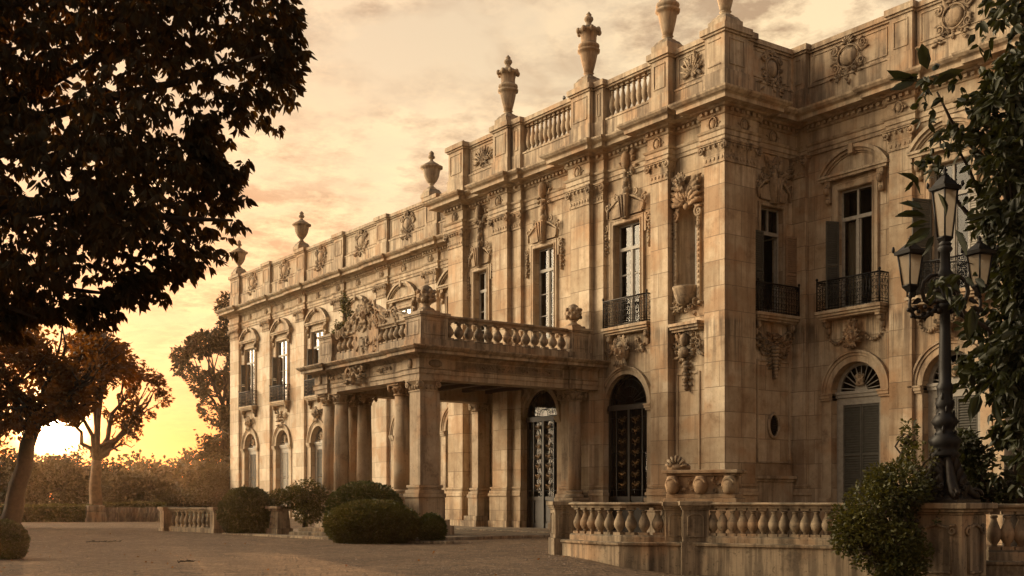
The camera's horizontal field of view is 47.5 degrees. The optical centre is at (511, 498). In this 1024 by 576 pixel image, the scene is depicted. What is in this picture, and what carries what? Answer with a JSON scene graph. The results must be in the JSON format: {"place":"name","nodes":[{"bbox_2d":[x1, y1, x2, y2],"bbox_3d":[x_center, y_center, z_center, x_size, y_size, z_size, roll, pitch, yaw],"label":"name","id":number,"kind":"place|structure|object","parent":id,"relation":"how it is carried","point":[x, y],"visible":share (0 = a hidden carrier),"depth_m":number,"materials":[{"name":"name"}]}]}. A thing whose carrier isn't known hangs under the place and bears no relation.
{"place":"outdoors","nodes":[
{"label":"outdoors","id":0,"kind":"place"},
{"bbox_2d":[0,0,920,493],"label":"sky","id":1,"kind":"structure","parent":0,"point":[392,83],"materials":[{"name":"beige"}]},
{"bbox_2d":[293,525,637,539],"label":"paving","id":2,"kind":"structure","parent":0,"point":[468,533],"depth_m":43.32,"materials":[{"name":"beige stone"}]},
{"bbox_2d":[0,501,1001,575],"bbox_3d":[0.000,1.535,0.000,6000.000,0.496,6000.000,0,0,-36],"label":"ground","id":3,"kind":"structure","parent":0,"point":[232,563],"depth_m":28.69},
{"bbox_2d":[0,518,30,559],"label":"topiary bush","id":4,"kind":"object","parent":3,"relation":"on","point":[15,539],"visible":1,"depth_m":27.25,"materials":[{"name":"green plant"}]},
{"bbox_2d":[0,321,147,524],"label":"tree","id":5,"kind":"object","parent":3,"relation":"on","point":[65,382],"visible":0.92,"depth_m":51.66,"materials":[{"name":"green plant"}]},
{"bbox_2d":[85,505,107,521],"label":"stone block","id":6,"kind":"structure","parent":3,"relation":"on","point":[95,513],"depth_m":65.45,"materials":[{"name":"beige stone"}]},
{"bbox_2d":[86,539,123,541],"bbox_3d":[-13.105,1.345,37.459,1.250,0.110,0.394,0,0,-1],"label":"fallen twig","id":7,"kind":"object","parent":3,"relation":"on","point":[101,541],"visible":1,"depth_m":37.45,"materials":[{"name":"brown wood"}]},
{"bbox_2d":[0,447,229,503],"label":"distant wood","id":8,"kind":"object","parent":3,"relation":"on","point":[183,470],"visible":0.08,"depth_m":179.76,"materials":[{"name":"green plant"}]},
{"bbox_2d":[105,507,159,521],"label":"wall","id":9,"kind":"structure","parent":3,"relation":"on","point":[132,514],"depth_m":66.23,"materials":[{"name":"beige stone"}]},
{"bbox_2d":[0,0,317,348],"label":"tree","id":10,"kind":"object","parent":3,"relation":"on","point":[110,226],"visible":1,"depth_m":13.25,"materials":[{"name":"green plant"}]},
{"bbox_2d":[177,560,195,562],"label":"fallen twig","id":11,"kind":"object","parent":3,"relation":"on","point":[185,561],"visible":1,"depth_m":25.67,"materials":[{"name":"brown wood"}]},
{"bbox_2d":[157,507,225,532],"bbox_3d":[-12.810,0.885,46.505,4.146,1.130,0.792,0,0,41],"label":"balustrade","id":12,"kind":"object","parent":3,"relation":"on","point":[169,519],"visible":0.92,"depth_m":46.47,"materials":[{"name":"stone"}]},
{"bbox_2d":[2,532,592,575],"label":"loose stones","id":13,"kind":"object","parent":3,"relation":"on","point":[292,557],"visible":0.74,"depth_m":26.82,"materials":[{"name":"beige gravel"}]},
{"bbox_2d":[280,527,325,537],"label":"steps","id":14,"kind":"structure","parent":3,"relation":"on","point":[313,531],"depth_m":41.84,"materials":[{"name":"stone"}]},
{"bbox_2d":[0,533,609,574],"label":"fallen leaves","id":15,"kind":"object","parent":3,"relation":"on","point":[268,569],"visible":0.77,"depth_m":26.62,"materials":[{"name":"brown plant"}]},
{"bbox_2d":[222,533,453,543],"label":"kerb","id":16,"kind":"structure","parent":3,"relation":"on","point":[326,538],"depth_m":40.44,"materials":[{"name":"stone"}]},
{"bbox_2d":[320,498,421,543],"bbox_3d":[-4.497,0.748,37.506,3.158,1.556,2.918,0,0,-36],"label":"topiary bush","id":17,"kind":"object","parent":3,"relation":"on","point":[375,521],"visible":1,"depth_m":36.66,"materials":[{"name":"green plant"}]},
{"bbox_2d":[214,0,1022,544],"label":"palace","id":18,"kind":"structure","parent":3,"relation":"on","point":[708,234],"depth_m":42.77,"materials":[{"name":"stone"}]},
{"bbox_2d":[230,240,247,275],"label":"stone urn","id":19,"kind":"object","parent":18,"relation":"on","point":[241,252],"visible":0.9,"depth_m":85.62,"materials":[{"name":"beige stone"}]},
{"bbox_2d":[241,349,253,405],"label":"window","id":20,"kind":"structure","parent":18,"relation":"in","point":[250,353],"depth_m":84.31,"materials":[{"name":"paint"}]},
{"bbox_2d":[247,435,255,487],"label":"door","id":21,"kind":"structure","parent":18,"relation":"in","point":[251,458],"depth_m":84.42,"materials":[{"name":"paint"}]},
{"bbox_2d":[272,340,286,400],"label":"window","id":22,"kind":"structure","parent":18,"relation":"in","point":[282,346],"depth_m":79.84,"materials":[{"name":"paint"}]},
{"bbox_2d":[279,431,288,505],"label":"door","id":23,"kind":"structure","parent":18,"relation":"in","point":[284,452],"depth_m":79.90,"materials":[{"name":"paint"}]},
{"bbox_2d":[292,211,310,250],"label":"stone urn","id":24,"kind":"object","parent":18,"relation":"on","point":[301,226],"visible":0.98,"depth_m":76.95,"materials":[{"name":"beige stone"}]},
{"bbox_2d":[307,331,322,394],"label":"window","id":25,"kind":"structure","parent":18,"relation":"in","point":[316,343],"depth_m":75.43,"materials":[{"name":"paint"}]},
{"bbox_2d":[314,427,322,511],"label":"door","id":26,"kind":"structure","parent":18,"relation":"in","point":[318,445],"depth_m":75.60,"materials":[{"name":"paint"}]},
{"bbox_2d":[328,291,353,333],"bbox_3d":[-6.926,-7.406,47.435,0.944,2.022,1.358,0,0,-36],"label":"plant","id":27,"kind":"object","parent":18,"relation":"on","point":[345,311],"visible":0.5,"depth_m":47.12,"materials":[{"name":"green plant"}]},
{"bbox_2d":[400,307,410,327],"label":"window","id":28,"kind":"structure","parent":18,"relation":"in","point":[408,310],"depth_m":65.95,"materials":[{"name":"paint"}]},
{"bbox_2d":[413,285,439,312],"bbox_3d":[-3.117,-7.240,42.273,0.720,1.080,0.752,0,0,-36],"label":"stone finial","id":29,"kind":"object","parent":18,"relation":"on","point":[425,296],"visible":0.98,"depth_m":42.06,"materials":[{"name":"beige stone"}]},
{"bbox_2d":[420,151,442,198],"bbox_3d":[-4.415,-17.800,63.854,1.245,2.600,1.275,0,0,-36],"label":"stone urn","id":30,"kind":"object","parent":18,"relation":"on","point":[431,169],"visible":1,"depth_m":63.56,"materials":[{"name":"beige stone"}]},
{"bbox_2d":[479,271,485,341],"bbox_3d":[-1.109,-8.575,53.240,0.330,3.650,1.040,0,0,-36],"label":"window","id":31,"kind":"structure","parent":18,"relation":"in","point":[481,291],"depth_m":53.51,"materials":[{"name":"paint"}]},
{"bbox_2d":[495,55,519,124],"bbox_3d":[-0.169,-18.062,51.449,0.998,3.124,0.994,0,0,-36],"label":"stone urn","id":32,"kind":"object","parent":18,"relation":"on","point":[508,86],"visible":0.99,"depth_m":51.19,"materials":[{"name":"beige stone"}]},
{"bbox_2d":[526,390,556,527],"bbox_3d":[1.355,-1.693,49.495,0.150,5.985,2.360,0,0,-36],"label":"door","id":33,"kind":"structure","parent":18,"relation":"in","point":[538,513],"depth_m":49.70,"materials":[{"name":"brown wood"}]},
{"bbox_2d":[539,246,552,339],"bbox_3d":[1.667,-8.700,49.349,0.330,3.900,1.400,0,0,-36],"label":"window","id":34,"kind":"structure","parent":18,"relation":"in","point":[548,277],"depth_m":49.75,"materials":[{"name":"paint"}]},
{"bbox_2d":[561,304,585,328],"bbox_3d":[2.430,-7.213,46.085,0.684,1.026,0.715,0,0,-36],"label":"stone finial","id":35,"kind":"object","parent":18,"relation":"on","point":[573,314],"visible":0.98,"depth_m":45.88,"materials":[{"name":"beige stone"}]},
{"bbox_2d":[574,12,601,87],"bbox_3d":[3.096,-18.062,46.874,0.998,3.124,0.994,0,0,-36],"label":"stone urn","id":36,"kind":"object","parent":18,"relation":"on","point":[588,45],"visible":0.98,"depth_m":46.62,"materials":[{"name":"beige stone"}]},
{"bbox_2d":[608,374,646,531],"bbox_3d":[4.550,-1.790,45.018,0.150,6.180,2.450,0,0,-36],"label":"door","id":37,"kind":"structure","parent":18,"relation":"in","point":[637,513],"depth_m":45.11,"materials":[{"name":"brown wood"}]},
{"bbox_2d":[619,221,640,324],"bbox_3d":[4.746,-8.700,45.035,0.330,3.900,1.520,0,0,-36],"label":"window","id":38,"kind":"structure","parent":18,"relation":"in","point":[632,248],"depth_m":45.13,"materials":[{"name":"paint"}]},
{"bbox_2d":[651,0,683,53],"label":"stone urn","id":39,"kind":"object","parent":18,"relation":"on","point":[667,12],"visible":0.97,"depth_m":42.87,"materials":[{"name":"beige stone"}]},
{"bbox_2d":[708,0,742,26],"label":"stone urn","id":40,"kind":"object","parent":18,"relation":"on","point":[725,6],"visible":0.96,"depth_m":40.75,"materials":[{"name":"beige stone"}]},
{"bbox_2d":[756,207,796,313],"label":"window","id":41,"kind":"structure","parent":18,"relation":"in","point":[790,244],"depth_m":42.41,"materials":[{"name":"paint"}]},
{"bbox_2d":[826,184,871,308],"bbox_3d":[11.919,-8.800,40.694,0.938,4.200,1.639,0,0,-36],"label":"window","id":42,"kind":"structure","parent":18,"relation":"in","point":[855,229],"depth_m":41.12,"materials":[{"name":"paint"}]},
{"bbox_2d":[835,362,879,511],"bbox_3d":[12.221,-1.778,40.787,0.276,6.155,2.100,0,0,-36],"label":"door","id":43,"kind":"structure","parent":18,"relation":"in","point":[858,427],"depth_m":40.99,"materials":[{"name":"paint"}]},
{"bbox_2d":[912,160,987,293],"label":"window","id":44,"kind":"structure","parent":18,"relation":"in","point":[926,206],"depth_m":37.99,"materials":[{"name":"paint"}]},
{"bbox_2d":[926,351,979,465],"bbox_3d":[14.400,-1.778,37.735,0.276,6.155,2.100,0,0,-36],"label":"door","id":45,"kind":"structure","parent":18,"relation":"in","point":[960,408],"depth_m":37.76,"materials":[{"name":"paint"}]},
{"bbox_2d":[662,455,746,532],"bbox_3d":[5.439,0.183,32.971,2.200,2.834,1.066,0,0,26],"label":"stone planter","id":46,"kind":"object","parent":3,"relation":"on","point":[683,482],"visible":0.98,"depth_m":32.59,"materials":[{"name":"beige stone"}]},
{"bbox_2d":[546,501,897,575],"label":"balustrade","id":47,"kind":"object","parent":3,"relation":"on","point":[684,541],"visible":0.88,"depth_m":27.16,"materials":[{"name":"stone"}]},
{"bbox_2d":[826,418,941,575],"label":"bush","id":48,"kind":"object","parent":3,"relation":"on","point":[896,549],"visible":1,"depth_m":23.64,"materials":[{"name":"green plant"}]},
{"bbox_2d":[910,503,997,575],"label":"lamp pedestal","id":49,"kind":"object","parent":3,"relation":"on","point":[957,538],"visible":0.77,"depth_m":23.71,"materials":[{"name":"stone"}]},
{"bbox_2d":[892,166,998,502],"bbox_3d":[9.005,-3.420,24.200,1.804,7.000,1.466,0,0,-36],"label":"street lamp","id":50,"kind":"object","parent":49,"relation":"on","point":[952,484],"visible":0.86,"depth_m":24.09,"materials":[{"name":"brown metal"}]},
{"bbox_2d":[887,0,1023,546],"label":"tree","id":51,"kind":"object","parent":3,"relation":"on","point":[1001,349],"visible":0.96,"depth_m":24.51,"materials":[{"name":"green plant"}]},
{"bbox_2d":[954,425,1023,503],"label":"bush","id":52,"kind":"object","parent":3,"relation":"on","point":[974,460],"visible":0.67,"depth_m":26.25,"materials":[{"name":"green plant"}]},
{"bbox_2d":[986,504,1023,575],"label":"balustrade","id":53,"kind":"object","parent":3,"relation":"on","point":[1007,559],"visible":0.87,"depth_m":24.47,"materials":[{"name":"stone"}]},
{"label":"planting bed","id":54,"kind":"structure","parent":3,"relation":"on","visible":0},
{"bbox_2d":[215,485,275,533],"bbox_3d":[-10.134,0.437,44.506,2.352,1.989,2.350,0,0,-36],"label":"topiary bush","id":55,"kind":"object","parent":54,"relation":"on","point":[241,509],"visible":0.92,"depth_m":43.76,"materials":[{"name":"green plant"}]},
{"bbox_2d":[265,506,292,533],"bbox_3d":[-8.737,0.885,43.800,0.800,1.230,0.800,0,0,-44],"label":"plant pedestal","id":56,"kind":"object","parent":54,"relation":"on","point":[279,523],"visible":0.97,"depth_m":43.57,"materials":[{"name":"stone"}]},
{"bbox_2d":[268,488,287,505],"bbox_3d":[-8.745,0.013,43.778,0.860,0.914,0.884,0,0,-36],"label":"potted plant","id":57,"kind":"object","parent":56,"relation":"on","point":[273,498],"visible":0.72,"depth_m":43.68,"materials":[{"name":"green plant"}]},
{"bbox_2d":[277,477,328,526],"bbox_3d":[-7.774,0.359,43.570,1.889,2.410,1.625,0,0,35],"label":"bush","id":58,"kind":"object","parent":54,"relation":"on","point":[303,502],"visible":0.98,"depth_m":43.26,"materials":[{"name":"green plant"}]},
{"bbox_2d":[323,480,404,514],"bbox_3d":[-5.246,0.374,41.503,2.953,2.161,2.946,0,0,-36],"label":"topiary bush","id":59,"kind":"object","parent":54,"relation":"on","point":[357,490],"visible":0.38,"depth_m":40.75,"materials":[{"name":"green plant"}]},
{"bbox_2d":[417,512,447,540],"bbox_3d":[-2.606,0.943,37.584,1.093,1.079,1.098,0,0,-36],"label":"topiary bush","id":60,"kind":"object","parent":54,"relation":"on","point":[433,526],"visible":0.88,"depth_m":37.27,"materials":[{"name":"green plant"}]},
{"label":"lawn","id":61,"kind":"structure","parent":0,"visible":0},
{"bbox_2d":[0,439,17,503],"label":"bush","id":62,"kind":"object","parent":61,"relation":"on","point":[14,455],"visible":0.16,"depth_m":84.25,"materials":[{"name":"green plant"}]},
{"bbox_2d":[0,448,90,504],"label":"bush","id":63,"kind":"object","parent":61,"relation":"on","point":[54,478],"visible":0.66,"depth_m":79.24,"materials":[{"name":"green plant"}]},
{"bbox_2d":[0,503,93,521],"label":"hedge","id":64,"kind":"object","parent":61,"relation":"on","point":[52,512],"visible":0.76,"depth_m":65.28,"materials":[{"name":"green plant"}]},
{"bbox_2d":[44,444,132,503],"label":"bush","id":65,"kind":"object","parent":61,"relation":"on","point":[105,474],"visible":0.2,"depth_m":91.64,"materials":[{"name":"green plant"}]},
{"bbox_2d":[45,334,175,504],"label":"tree","id":66,"kind":"object","parent":61,"relation":"on","point":[99,451],"visible":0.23,"depth_m":66.79,"materials":[{"name":"brown plant"}]},
{"bbox_2d":[103,501,166,507],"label":"hedge","id":67,"kind":"object","parent":61,"relation":"on","point":[144,504],"visible":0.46,"depth_m":68.47,"materials":[{"name":"green plant"}]},
{"bbox_2d":[101,467,179,504],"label":"bush","id":68,"kind":"object","parent":61,"relation":"on","point":[115,488],"visible":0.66,"depth_m":82.93,"materials":[{"name":"green plant"}]},
{"bbox_2d":[150,483,214,516],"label":"bush","id":69,"kind":"object","parent":61,"relation":"on","point":[181,498],"visible":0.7,"depth_m":79.22,"materials":[{"name":"green plant"}]},
{"bbox_2d":[168,291,229,492],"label":"tree","id":70,"kind":"object","parent":61,"relation":"on","point":[216,340],"visible":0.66,"depth_m":99.54,"materials":[{"name":"green plant"}]},
{"bbox_2d":[185,454,229,515],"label":"bush","id":71,"kind":"object","parent":61,"relation":"on","point":[216,476],"visible":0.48,"depth_m":87.05,"materials":[{"name":"green plant"}]}
]}

